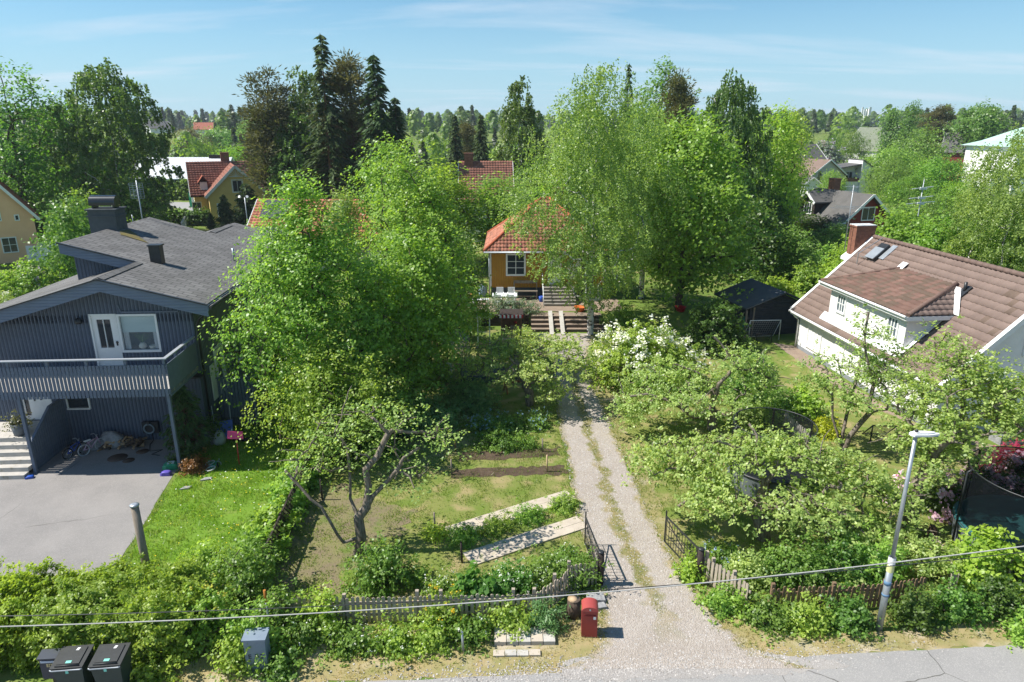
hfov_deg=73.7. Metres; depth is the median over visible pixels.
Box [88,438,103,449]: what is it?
boulder
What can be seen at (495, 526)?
grass ridge
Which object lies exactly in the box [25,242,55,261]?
white terrace wall
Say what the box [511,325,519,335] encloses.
door
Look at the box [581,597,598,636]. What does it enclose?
letter box
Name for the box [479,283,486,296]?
rain barrel
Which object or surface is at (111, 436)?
boulder
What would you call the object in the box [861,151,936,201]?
hill tree
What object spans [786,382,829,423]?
shrub
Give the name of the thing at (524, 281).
work bench
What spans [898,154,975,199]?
hill tree
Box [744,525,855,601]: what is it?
shrub
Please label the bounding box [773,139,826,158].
dark roof house
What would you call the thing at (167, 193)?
shrub
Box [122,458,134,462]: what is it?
manhole cover
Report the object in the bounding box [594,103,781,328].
maple tree
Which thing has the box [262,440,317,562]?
lattice fence
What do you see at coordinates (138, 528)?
timber post
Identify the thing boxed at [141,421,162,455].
hose reel
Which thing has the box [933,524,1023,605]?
shrub
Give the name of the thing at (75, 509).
asphalt yard
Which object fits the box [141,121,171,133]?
white house
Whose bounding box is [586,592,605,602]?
kerb stone
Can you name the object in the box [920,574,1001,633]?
roadside shrub
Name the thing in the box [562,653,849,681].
gravel spill
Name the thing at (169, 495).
yard edge grass
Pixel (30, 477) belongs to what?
garden sack
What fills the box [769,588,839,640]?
roadside shrub
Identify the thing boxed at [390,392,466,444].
shrub
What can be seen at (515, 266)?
window
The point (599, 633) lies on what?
verge weeds
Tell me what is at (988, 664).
road
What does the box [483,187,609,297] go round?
ochre house
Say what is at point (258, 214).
red roof house
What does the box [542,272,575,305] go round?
stairs
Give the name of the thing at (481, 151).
spruce tree
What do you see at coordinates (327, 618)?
shrub
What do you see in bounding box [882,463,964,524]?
shrub
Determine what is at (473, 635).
weed clump
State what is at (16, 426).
plant pot
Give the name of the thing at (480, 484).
grass
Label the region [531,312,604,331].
timber steps
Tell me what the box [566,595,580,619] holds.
tree stump
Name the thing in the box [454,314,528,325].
retaining wall
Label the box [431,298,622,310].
terrace paving
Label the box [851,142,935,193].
hill tree
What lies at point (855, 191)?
chimney antenna
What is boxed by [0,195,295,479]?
slate blue house
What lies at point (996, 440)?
stone trough
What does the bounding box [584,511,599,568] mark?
iron gate
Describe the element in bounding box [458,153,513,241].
brown roof house
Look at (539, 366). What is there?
apple tree
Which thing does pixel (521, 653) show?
paving slabs
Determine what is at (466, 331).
shrub
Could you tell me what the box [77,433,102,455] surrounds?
bicycle
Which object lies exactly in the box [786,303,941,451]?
apple tree
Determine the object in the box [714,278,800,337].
garden shed
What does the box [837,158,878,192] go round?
white balcony house
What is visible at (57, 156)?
birch
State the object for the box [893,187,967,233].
hill tree
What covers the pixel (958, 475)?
shrub
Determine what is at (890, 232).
maple tree
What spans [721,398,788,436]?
shrub
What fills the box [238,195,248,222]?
floodlight pole
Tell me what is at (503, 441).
perennial plant
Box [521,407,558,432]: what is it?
flower patch
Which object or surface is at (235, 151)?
tree
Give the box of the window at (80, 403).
[65,396,90,409]
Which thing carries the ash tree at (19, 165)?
on the ground at (646, 305)
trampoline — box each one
[727,407,817,503]
[951,446,1023,583]
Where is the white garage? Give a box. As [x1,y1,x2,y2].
[800,176,821,191]
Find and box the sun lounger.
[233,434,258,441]
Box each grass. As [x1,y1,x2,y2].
[112,460,238,570]
[114,400,960,630]
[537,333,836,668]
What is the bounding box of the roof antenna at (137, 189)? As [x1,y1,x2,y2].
[128,180,144,220]
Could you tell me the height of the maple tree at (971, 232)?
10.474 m
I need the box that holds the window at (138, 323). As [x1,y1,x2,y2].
[115,314,161,352]
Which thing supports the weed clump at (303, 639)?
on the verge
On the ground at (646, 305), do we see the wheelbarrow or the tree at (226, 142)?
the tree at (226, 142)
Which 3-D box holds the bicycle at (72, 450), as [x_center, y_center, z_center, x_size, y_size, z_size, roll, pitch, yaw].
[-17.356,4.240,27.067,0.349,0.681,1.074,6,19,19]
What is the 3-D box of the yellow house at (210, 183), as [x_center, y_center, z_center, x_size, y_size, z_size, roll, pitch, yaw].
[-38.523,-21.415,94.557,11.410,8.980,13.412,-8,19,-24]
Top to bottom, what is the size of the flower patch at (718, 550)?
1.003 m
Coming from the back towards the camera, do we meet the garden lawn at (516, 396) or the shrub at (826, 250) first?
the shrub at (826, 250)
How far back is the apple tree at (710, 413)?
28.41 m
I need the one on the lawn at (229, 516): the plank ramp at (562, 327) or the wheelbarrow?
the wheelbarrow
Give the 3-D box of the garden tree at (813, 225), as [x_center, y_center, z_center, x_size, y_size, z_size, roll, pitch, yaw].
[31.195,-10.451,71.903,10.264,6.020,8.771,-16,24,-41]
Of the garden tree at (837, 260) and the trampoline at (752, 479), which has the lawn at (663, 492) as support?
the trampoline at (752, 479)
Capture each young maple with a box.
[339,222,504,419]
[440,220,502,356]
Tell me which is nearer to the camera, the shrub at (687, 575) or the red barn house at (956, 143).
the shrub at (687, 575)
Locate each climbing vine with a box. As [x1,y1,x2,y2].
[232,519,292,575]
[239,494,303,549]
[261,476,311,521]
[269,460,329,491]
[281,441,333,476]
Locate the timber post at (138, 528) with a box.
[129,502,149,569]
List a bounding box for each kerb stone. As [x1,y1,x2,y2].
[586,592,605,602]
[598,602,606,609]
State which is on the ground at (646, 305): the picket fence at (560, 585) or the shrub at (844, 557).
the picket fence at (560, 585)
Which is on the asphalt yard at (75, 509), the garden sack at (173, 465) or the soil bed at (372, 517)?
the garden sack at (173, 465)
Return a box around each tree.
[0,56,126,226]
[21,188,90,283]
[29,158,82,223]
[36,182,137,251]
[105,162,173,222]
[168,123,221,155]
[182,138,218,156]
[197,126,245,155]
[197,165,415,452]
[209,142,246,160]
[223,65,313,201]
[233,117,248,137]
[239,122,256,160]
[268,385,473,555]
[291,46,383,198]
[296,34,359,198]
[319,174,378,279]
[337,109,367,198]
[339,113,435,263]
[339,130,496,356]
[346,373,430,448]
[348,52,407,198]
[388,97,414,181]
[398,143,494,262]
[438,324,601,411]
[445,115,463,200]
[447,159,542,257]
[456,120,486,156]
[471,115,490,160]
[492,57,687,335]
[493,75,552,195]
[504,152,567,206]
[519,153,632,248]
[571,90,721,298]
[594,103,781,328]
[599,334,798,432]
[614,63,634,213]
[618,417,939,589]
[620,52,702,223]
[649,67,704,191]
[672,133,754,270]
[690,195,804,284]
[738,98,824,247]
[749,187,808,260]
[762,221,827,281]
[765,105,821,217]
[786,214,832,249]
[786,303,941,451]
[806,219,849,257]
[813,233,848,282]
[816,171,822,187]
[817,168,849,190]
[820,127,845,160]
[832,122,873,163]
[837,193,933,264]
[842,154,881,167]
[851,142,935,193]
[860,315,1023,533]
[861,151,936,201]
[872,105,903,161]
[877,167,944,218]
[885,116,965,185]
[892,99,928,160]
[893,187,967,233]
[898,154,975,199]
[901,202,980,259]
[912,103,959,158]
[928,120,1023,271]
[933,178,987,217]
[936,98,1014,158]
[943,210,1004,254]
[953,183,1019,224]
[966,212,1023,268]
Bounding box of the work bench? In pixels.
[513,280,537,298]
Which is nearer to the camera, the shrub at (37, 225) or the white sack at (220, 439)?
the white sack at (220, 439)
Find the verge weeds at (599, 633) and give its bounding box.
[154,580,1022,680]
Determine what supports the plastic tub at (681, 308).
on the ground at (646, 305)
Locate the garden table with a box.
[492,293,516,304]
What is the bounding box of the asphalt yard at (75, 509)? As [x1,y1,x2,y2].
[0,439,195,578]
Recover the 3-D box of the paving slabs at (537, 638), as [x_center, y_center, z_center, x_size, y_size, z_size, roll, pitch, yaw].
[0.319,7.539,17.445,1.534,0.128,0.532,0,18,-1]
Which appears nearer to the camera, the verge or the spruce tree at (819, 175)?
the verge
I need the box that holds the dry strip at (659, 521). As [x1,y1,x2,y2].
[588,365,714,606]
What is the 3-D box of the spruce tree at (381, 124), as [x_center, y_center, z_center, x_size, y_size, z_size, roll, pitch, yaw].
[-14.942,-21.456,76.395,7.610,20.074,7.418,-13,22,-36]
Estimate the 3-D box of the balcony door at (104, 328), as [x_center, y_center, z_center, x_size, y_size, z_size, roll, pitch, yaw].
[-16.092,-0.039,27.128,1.040,2.160,0.140,-1,18,-3]
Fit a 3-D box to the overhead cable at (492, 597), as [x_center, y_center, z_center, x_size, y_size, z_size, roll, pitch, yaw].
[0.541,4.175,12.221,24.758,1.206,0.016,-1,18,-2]
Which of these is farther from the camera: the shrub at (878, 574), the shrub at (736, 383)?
the shrub at (736, 383)
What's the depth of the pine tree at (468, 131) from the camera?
119.13 m
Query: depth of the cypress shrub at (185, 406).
26.36 m
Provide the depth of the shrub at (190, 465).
25.74 m
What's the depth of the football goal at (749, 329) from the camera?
41.65 m
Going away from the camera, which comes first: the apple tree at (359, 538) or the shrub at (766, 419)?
the apple tree at (359, 538)
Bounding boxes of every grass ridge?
[441,516,486,548]
[475,506,523,543]
[509,497,552,527]
[545,486,582,518]
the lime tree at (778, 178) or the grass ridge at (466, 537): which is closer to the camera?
the grass ridge at (466, 537)
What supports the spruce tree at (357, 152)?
on the ground at (646, 305)
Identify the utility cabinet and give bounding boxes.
[241,627,270,671]
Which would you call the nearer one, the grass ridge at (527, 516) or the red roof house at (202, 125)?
the grass ridge at (527, 516)
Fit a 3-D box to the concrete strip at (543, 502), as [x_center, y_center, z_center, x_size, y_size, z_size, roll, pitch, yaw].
[-0.002,5.815,23.032,4.856,0.057,0.720,-10,20,-28]
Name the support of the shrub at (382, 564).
on the garden lawn at (516, 396)
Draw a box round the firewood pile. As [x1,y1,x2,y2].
[97,434,146,451]
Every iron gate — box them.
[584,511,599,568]
[664,510,698,567]
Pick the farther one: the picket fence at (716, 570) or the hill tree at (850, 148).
the hill tree at (850, 148)
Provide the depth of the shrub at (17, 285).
50.19 m
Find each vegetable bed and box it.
[451,465,568,478]
[459,447,560,461]
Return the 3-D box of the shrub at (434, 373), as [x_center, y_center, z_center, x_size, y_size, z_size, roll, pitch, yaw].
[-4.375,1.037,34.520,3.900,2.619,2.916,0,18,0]
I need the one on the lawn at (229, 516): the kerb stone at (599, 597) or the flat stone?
the flat stone
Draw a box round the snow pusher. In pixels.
[227,431,242,463]
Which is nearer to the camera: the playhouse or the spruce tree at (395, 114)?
the playhouse
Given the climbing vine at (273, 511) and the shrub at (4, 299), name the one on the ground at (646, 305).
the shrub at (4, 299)
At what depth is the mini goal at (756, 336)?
41.24 m
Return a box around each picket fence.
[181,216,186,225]
[272,588,534,622]
[532,559,597,614]
[703,550,750,604]
[769,577,926,610]
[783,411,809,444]
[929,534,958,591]
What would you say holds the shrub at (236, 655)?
on the verge
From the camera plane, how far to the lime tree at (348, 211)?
53.06 m
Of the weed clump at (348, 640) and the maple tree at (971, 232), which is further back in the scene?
the maple tree at (971, 232)
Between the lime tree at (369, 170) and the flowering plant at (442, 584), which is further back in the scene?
the lime tree at (369, 170)
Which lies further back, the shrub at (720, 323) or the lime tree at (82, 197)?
the lime tree at (82, 197)
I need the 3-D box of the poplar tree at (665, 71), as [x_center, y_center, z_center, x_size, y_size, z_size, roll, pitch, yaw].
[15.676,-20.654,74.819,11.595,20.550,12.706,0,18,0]
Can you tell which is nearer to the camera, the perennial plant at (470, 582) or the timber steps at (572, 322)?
the perennial plant at (470, 582)
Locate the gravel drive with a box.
[536,333,815,668]
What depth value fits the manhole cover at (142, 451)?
27.42 m
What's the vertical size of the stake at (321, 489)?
0.802 m
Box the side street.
[168,202,192,210]
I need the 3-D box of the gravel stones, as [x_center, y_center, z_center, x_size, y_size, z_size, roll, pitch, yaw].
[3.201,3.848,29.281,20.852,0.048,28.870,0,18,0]
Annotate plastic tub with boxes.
[574,305,585,311]
[675,305,685,311]
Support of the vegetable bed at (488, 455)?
on the garden lawn at (516, 396)
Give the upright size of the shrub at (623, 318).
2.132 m
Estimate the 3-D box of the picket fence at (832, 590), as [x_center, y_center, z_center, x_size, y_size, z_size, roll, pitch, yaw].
[9.114,6.844,18.428,4.412,0.864,0.267,-1,18,-5]
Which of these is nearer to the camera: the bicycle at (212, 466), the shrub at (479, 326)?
the bicycle at (212, 466)
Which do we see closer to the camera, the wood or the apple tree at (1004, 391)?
the apple tree at (1004, 391)
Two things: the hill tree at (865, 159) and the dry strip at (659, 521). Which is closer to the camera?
the dry strip at (659, 521)
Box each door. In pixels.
[22,397,51,419]
[88,314,122,365]
[213,343,227,392]
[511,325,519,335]
[548,255,561,284]
[831,338,845,373]
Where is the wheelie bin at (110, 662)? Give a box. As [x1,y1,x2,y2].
[88,642,134,681]
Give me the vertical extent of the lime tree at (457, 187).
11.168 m
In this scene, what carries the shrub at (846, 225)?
on the ground at (646, 305)
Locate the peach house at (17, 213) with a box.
[0,182,39,263]
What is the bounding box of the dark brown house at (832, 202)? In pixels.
[790,178,898,246]
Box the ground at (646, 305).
[0,127,1023,681]
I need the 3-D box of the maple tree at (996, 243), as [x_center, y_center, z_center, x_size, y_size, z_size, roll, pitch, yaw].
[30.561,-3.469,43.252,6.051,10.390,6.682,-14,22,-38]
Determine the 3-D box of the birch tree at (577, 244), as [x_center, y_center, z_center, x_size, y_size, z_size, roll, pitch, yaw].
[4.793,-8.070,40.532,11.938,16.128,9.955,0,18,0]
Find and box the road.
[365,645,1023,681]
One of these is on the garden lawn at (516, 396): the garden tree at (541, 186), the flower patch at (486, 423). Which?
the flower patch at (486, 423)
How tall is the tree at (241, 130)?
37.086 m
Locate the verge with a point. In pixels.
(583, 647)
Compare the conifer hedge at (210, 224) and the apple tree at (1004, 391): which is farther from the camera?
the conifer hedge at (210, 224)
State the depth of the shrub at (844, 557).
19.36 m
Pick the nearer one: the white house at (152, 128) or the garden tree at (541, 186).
the garden tree at (541, 186)
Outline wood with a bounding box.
[0,104,1023,211]
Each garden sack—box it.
[25,475,34,479]
[160,470,171,475]
[162,460,177,470]
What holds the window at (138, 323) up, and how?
in the slate blue house at (105, 338)
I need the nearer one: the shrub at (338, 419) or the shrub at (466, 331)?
the shrub at (338, 419)
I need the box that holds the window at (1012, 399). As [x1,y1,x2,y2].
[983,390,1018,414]
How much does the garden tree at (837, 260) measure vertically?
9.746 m
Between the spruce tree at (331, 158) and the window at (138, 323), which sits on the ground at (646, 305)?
the spruce tree at (331, 158)
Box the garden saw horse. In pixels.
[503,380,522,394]
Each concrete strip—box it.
[445,490,576,539]
[463,516,586,564]
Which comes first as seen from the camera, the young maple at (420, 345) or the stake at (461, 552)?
the stake at (461, 552)
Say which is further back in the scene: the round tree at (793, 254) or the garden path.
the round tree at (793, 254)
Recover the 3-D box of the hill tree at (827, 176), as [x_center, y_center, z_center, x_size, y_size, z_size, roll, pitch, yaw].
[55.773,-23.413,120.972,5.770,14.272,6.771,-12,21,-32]
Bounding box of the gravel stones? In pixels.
[213,333,1020,681]
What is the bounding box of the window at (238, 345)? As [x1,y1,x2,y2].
[235,330,245,362]
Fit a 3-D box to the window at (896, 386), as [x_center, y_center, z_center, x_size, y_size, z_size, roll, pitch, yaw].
[17.605,1.931,31.620,0.090,1.440,1.540,-2,18,-5]
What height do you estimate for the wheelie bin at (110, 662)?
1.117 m
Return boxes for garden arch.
[473,300,496,345]
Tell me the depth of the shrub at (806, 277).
53.34 m
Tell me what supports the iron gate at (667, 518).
attached to the gate post at (700, 557)
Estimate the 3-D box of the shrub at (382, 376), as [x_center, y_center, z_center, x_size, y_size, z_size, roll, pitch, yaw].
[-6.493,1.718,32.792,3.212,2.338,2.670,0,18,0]
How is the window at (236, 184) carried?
in the yellow house at (210, 183)
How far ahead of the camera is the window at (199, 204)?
91.43 m
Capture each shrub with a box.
[0,255,64,299]
[0,290,14,303]
[34,216,73,241]
[129,643,188,681]
[154,175,175,199]
[154,556,258,662]
[155,205,210,225]
[159,385,215,455]
[164,441,204,469]
[166,531,238,584]
[170,178,188,200]
[177,447,211,477]
[201,627,279,681]
[206,519,290,613]
[219,596,292,677]
[235,577,313,644]
[248,644,306,681]
[296,580,360,637]
[310,410,354,438]
[337,530,432,605]
[341,427,402,464]
[368,359,402,389]
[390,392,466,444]
[402,351,456,389]
[438,311,475,342]
[438,371,504,417]
[461,302,483,331]
[464,593,538,643]
[488,291,543,321]
[579,314,714,402]
[598,301,638,332]
[668,545,726,592]
[683,279,753,359]
[692,579,752,626]
[715,350,782,405]
[716,544,782,594]
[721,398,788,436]
[732,269,770,284]
[733,585,806,649]
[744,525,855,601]
[756,377,806,423]
[763,275,802,299]
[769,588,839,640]
[784,258,828,292]
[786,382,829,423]
[800,528,883,588]
[806,409,842,441]
[807,583,896,645]
[815,241,838,275]
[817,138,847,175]
[818,218,855,256]
[847,513,916,591]
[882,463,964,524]
[883,581,950,636]
[900,529,971,594]
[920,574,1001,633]
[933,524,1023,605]
[936,462,965,500]
[959,568,1023,628]
[987,590,1023,652]
[993,437,1023,446]
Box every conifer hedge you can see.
[206,213,217,229]
[212,194,236,227]
[229,183,259,224]
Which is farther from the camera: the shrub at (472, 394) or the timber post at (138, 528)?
the shrub at (472, 394)
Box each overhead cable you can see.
[0,546,1023,626]
[0,552,1023,616]
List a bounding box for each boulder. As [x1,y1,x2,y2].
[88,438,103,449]
[101,431,125,447]
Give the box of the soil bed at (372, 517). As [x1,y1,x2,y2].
[269,483,417,597]
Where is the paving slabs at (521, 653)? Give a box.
[493,649,539,656]
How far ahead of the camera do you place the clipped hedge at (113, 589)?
16.42 m
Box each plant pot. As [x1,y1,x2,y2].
[1,410,34,436]
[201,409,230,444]
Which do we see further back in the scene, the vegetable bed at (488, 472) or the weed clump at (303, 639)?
the vegetable bed at (488, 472)
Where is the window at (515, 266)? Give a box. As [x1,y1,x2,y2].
[506,253,525,275]
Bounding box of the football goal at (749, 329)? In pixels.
[746,320,780,339]
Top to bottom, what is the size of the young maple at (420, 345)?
9.351 m
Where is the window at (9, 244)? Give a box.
[0,237,18,252]
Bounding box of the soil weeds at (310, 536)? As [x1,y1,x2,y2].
[271,486,416,596]
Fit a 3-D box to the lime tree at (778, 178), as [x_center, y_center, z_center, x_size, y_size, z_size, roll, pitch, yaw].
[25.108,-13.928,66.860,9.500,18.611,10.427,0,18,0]
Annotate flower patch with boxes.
[457,409,531,436]
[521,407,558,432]
[699,528,751,573]
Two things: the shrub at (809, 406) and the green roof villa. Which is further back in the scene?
the green roof villa
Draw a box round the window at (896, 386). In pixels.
[880,367,904,403]
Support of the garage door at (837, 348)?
in the white house at (905, 287)
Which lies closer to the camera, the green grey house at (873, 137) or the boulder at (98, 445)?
the boulder at (98, 445)
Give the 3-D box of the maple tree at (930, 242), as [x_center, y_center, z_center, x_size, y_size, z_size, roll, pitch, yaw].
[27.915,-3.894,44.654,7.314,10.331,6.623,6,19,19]
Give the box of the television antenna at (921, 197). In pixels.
[908,179,934,214]
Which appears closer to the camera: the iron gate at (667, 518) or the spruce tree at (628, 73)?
the iron gate at (667, 518)
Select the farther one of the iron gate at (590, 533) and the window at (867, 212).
the window at (867, 212)
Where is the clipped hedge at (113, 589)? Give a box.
[0,552,235,675]
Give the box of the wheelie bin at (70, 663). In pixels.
[49,644,94,681]
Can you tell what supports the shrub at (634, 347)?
on the lawn at (663, 492)
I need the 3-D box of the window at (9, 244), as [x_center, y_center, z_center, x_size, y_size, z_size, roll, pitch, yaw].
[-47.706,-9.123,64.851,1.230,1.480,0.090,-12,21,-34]
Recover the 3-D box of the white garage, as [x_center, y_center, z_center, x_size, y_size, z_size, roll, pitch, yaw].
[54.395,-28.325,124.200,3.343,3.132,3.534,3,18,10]
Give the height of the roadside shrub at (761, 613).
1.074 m
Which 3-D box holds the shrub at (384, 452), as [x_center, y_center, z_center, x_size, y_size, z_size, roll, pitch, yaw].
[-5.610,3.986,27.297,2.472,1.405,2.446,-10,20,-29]
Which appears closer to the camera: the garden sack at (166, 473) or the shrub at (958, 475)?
the shrub at (958, 475)
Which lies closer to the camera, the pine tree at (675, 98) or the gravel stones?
the gravel stones
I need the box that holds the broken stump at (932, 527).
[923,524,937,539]
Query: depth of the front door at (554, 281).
48.53 m
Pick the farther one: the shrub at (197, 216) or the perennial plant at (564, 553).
the shrub at (197, 216)
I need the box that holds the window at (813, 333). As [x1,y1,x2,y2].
[804,323,822,353]
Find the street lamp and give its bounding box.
[875,429,939,630]
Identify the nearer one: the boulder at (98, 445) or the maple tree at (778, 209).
the boulder at (98, 445)
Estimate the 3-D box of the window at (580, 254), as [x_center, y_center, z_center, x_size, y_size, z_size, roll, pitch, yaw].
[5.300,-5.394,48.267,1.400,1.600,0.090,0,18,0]
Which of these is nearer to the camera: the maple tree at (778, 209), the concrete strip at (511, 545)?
the concrete strip at (511, 545)
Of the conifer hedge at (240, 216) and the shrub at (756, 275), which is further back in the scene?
the conifer hedge at (240, 216)
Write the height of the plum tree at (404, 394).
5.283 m
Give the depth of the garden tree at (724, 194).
59.17 m
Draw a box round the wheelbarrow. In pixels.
[211,405,232,438]
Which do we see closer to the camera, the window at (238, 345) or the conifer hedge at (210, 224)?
the window at (238, 345)
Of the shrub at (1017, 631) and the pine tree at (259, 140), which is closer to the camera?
the shrub at (1017, 631)
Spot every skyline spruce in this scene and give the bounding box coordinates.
[170,109,176,132]
[225,104,238,132]
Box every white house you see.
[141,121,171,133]
[788,223,1023,431]
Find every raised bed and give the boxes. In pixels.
[466,370,496,381]
[493,368,520,379]
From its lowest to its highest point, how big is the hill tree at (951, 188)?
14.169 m
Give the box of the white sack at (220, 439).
[213,430,225,445]
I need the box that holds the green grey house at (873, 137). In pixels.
[845,122,899,164]
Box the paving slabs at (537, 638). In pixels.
[494,626,554,645]
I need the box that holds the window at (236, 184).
[231,179,242,192]
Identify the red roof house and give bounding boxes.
[193,122,213,132]
[247,199,388,271]
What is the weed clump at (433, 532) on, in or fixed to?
on the garden lawn at (516, 396)
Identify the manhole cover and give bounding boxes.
[107,453,127,461]
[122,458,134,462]
[136,449,148,453]
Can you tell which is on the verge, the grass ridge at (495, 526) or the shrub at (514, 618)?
the shrub at (514, 618)
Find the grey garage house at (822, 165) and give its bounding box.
[768,158,847,187]
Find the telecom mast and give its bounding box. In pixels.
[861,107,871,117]
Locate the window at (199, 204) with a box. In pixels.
[192,202,201,210]
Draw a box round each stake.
[263,589,269,623]
[319,479,322,499]
[460,541,462,562]
[461,631,463,653]
[546,455,547,471]
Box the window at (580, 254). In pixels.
[577,254,596,275]
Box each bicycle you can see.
[62,438,86,459]
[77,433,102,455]
[205,459,220,471]
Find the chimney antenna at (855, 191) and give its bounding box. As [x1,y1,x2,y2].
[844,185,864,249]
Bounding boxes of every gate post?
[597,550,604,585]
[695,547,704,582]
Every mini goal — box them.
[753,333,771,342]
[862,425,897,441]
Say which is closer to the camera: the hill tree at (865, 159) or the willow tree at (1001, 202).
the willow tree at (1001, 202)
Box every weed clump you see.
[270,606,342,657]
[312,609,384,670]
[351,608,418,666]
[401,606,457,662]
[418,515,454,549]
[438,599,496,658]
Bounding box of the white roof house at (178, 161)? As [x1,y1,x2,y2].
[135,155,234,182]
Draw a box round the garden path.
[774,343,992,449]
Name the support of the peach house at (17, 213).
on the ground at (646, 305)
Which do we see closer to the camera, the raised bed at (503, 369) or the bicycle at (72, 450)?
the bicycle at (72, 450)
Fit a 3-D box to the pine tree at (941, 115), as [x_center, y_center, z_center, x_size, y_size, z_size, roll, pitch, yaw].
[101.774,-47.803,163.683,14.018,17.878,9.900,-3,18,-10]
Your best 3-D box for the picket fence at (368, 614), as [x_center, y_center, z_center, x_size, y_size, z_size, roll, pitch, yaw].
[-2.808,6.968,17.929,6.840,0.926,0.185,-1,18,-2]
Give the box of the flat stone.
[200,477,212,480]
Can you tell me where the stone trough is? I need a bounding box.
[984,424,1023,445]
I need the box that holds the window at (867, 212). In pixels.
[861,207,875,220]
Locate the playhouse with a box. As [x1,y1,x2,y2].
[499,309,522,335]
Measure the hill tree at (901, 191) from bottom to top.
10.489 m
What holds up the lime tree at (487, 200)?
on the ground at (646, 305)
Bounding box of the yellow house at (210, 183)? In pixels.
[185,152,274,225]
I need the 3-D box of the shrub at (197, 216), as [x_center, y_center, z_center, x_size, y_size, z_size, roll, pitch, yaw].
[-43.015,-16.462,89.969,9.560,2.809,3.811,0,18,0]
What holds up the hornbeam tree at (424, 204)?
on the ground at (646, 305)
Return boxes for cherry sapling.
[231,317,415,484]
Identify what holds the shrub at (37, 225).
on the ground at (646, 305)
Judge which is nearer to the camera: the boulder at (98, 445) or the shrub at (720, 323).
the boulder at (98, 445)
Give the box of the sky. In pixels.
[0,0,1023,123]
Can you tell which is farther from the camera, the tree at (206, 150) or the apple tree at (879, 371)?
the tree at (206, 150)
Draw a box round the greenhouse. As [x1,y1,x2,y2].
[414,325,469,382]
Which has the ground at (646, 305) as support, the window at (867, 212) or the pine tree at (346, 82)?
the pine tree at (346, 82)
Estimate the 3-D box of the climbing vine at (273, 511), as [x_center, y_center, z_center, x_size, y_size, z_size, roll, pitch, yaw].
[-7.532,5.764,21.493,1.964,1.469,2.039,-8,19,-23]
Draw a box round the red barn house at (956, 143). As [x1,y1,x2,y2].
[940,132,996,179]
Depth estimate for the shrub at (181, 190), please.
119.94 m
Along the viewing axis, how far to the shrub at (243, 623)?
16.58 m
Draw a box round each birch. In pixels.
[0,97,122,213]
[46,57,185,216]
[690,68,773,229]
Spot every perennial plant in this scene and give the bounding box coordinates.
[448,560,510,619]
[468,422,550,455]
[480,547,543,607]
[507,543,572,601]
[517,592,570,646]
[539,525,584,569]
[546,545,614,597]
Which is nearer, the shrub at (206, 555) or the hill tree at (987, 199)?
the shrub at (206, 555)
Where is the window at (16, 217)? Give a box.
[14,214,19,220]
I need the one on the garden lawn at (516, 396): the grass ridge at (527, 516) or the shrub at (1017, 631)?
the grass ridge at (527, 516)
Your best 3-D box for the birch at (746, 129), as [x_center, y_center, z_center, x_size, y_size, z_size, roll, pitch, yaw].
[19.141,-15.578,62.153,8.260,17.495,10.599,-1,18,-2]
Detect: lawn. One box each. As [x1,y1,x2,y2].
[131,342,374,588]
[248,342,586,615]
[594,352,944,600]
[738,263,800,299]
[774,355,967,549]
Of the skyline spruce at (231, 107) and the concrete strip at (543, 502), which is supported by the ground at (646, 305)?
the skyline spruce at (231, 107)
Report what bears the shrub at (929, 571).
on the lawn at (663, 492)
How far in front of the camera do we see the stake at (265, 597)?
17.09 m
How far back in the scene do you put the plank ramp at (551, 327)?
43.68 m
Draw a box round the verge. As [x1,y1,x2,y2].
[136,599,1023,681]
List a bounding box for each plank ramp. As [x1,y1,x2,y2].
[548,311,553,334]
[559,311,564,334]
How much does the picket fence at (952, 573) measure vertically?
0.901 m
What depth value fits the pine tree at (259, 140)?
80.36 m
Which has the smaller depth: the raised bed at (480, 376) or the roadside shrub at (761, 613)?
the roadside shrub at (761, 613)
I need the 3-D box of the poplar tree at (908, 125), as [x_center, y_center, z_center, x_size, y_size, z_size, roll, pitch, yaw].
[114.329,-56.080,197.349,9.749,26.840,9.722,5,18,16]
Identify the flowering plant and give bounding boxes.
[408,583,479,627]
[419,560,455,599]
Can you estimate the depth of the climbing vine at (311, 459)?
25.49 m
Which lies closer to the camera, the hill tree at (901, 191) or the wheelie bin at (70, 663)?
the wheelie bin at (70, 663)
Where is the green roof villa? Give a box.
[961,127,1023,194]
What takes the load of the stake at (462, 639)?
on the verge

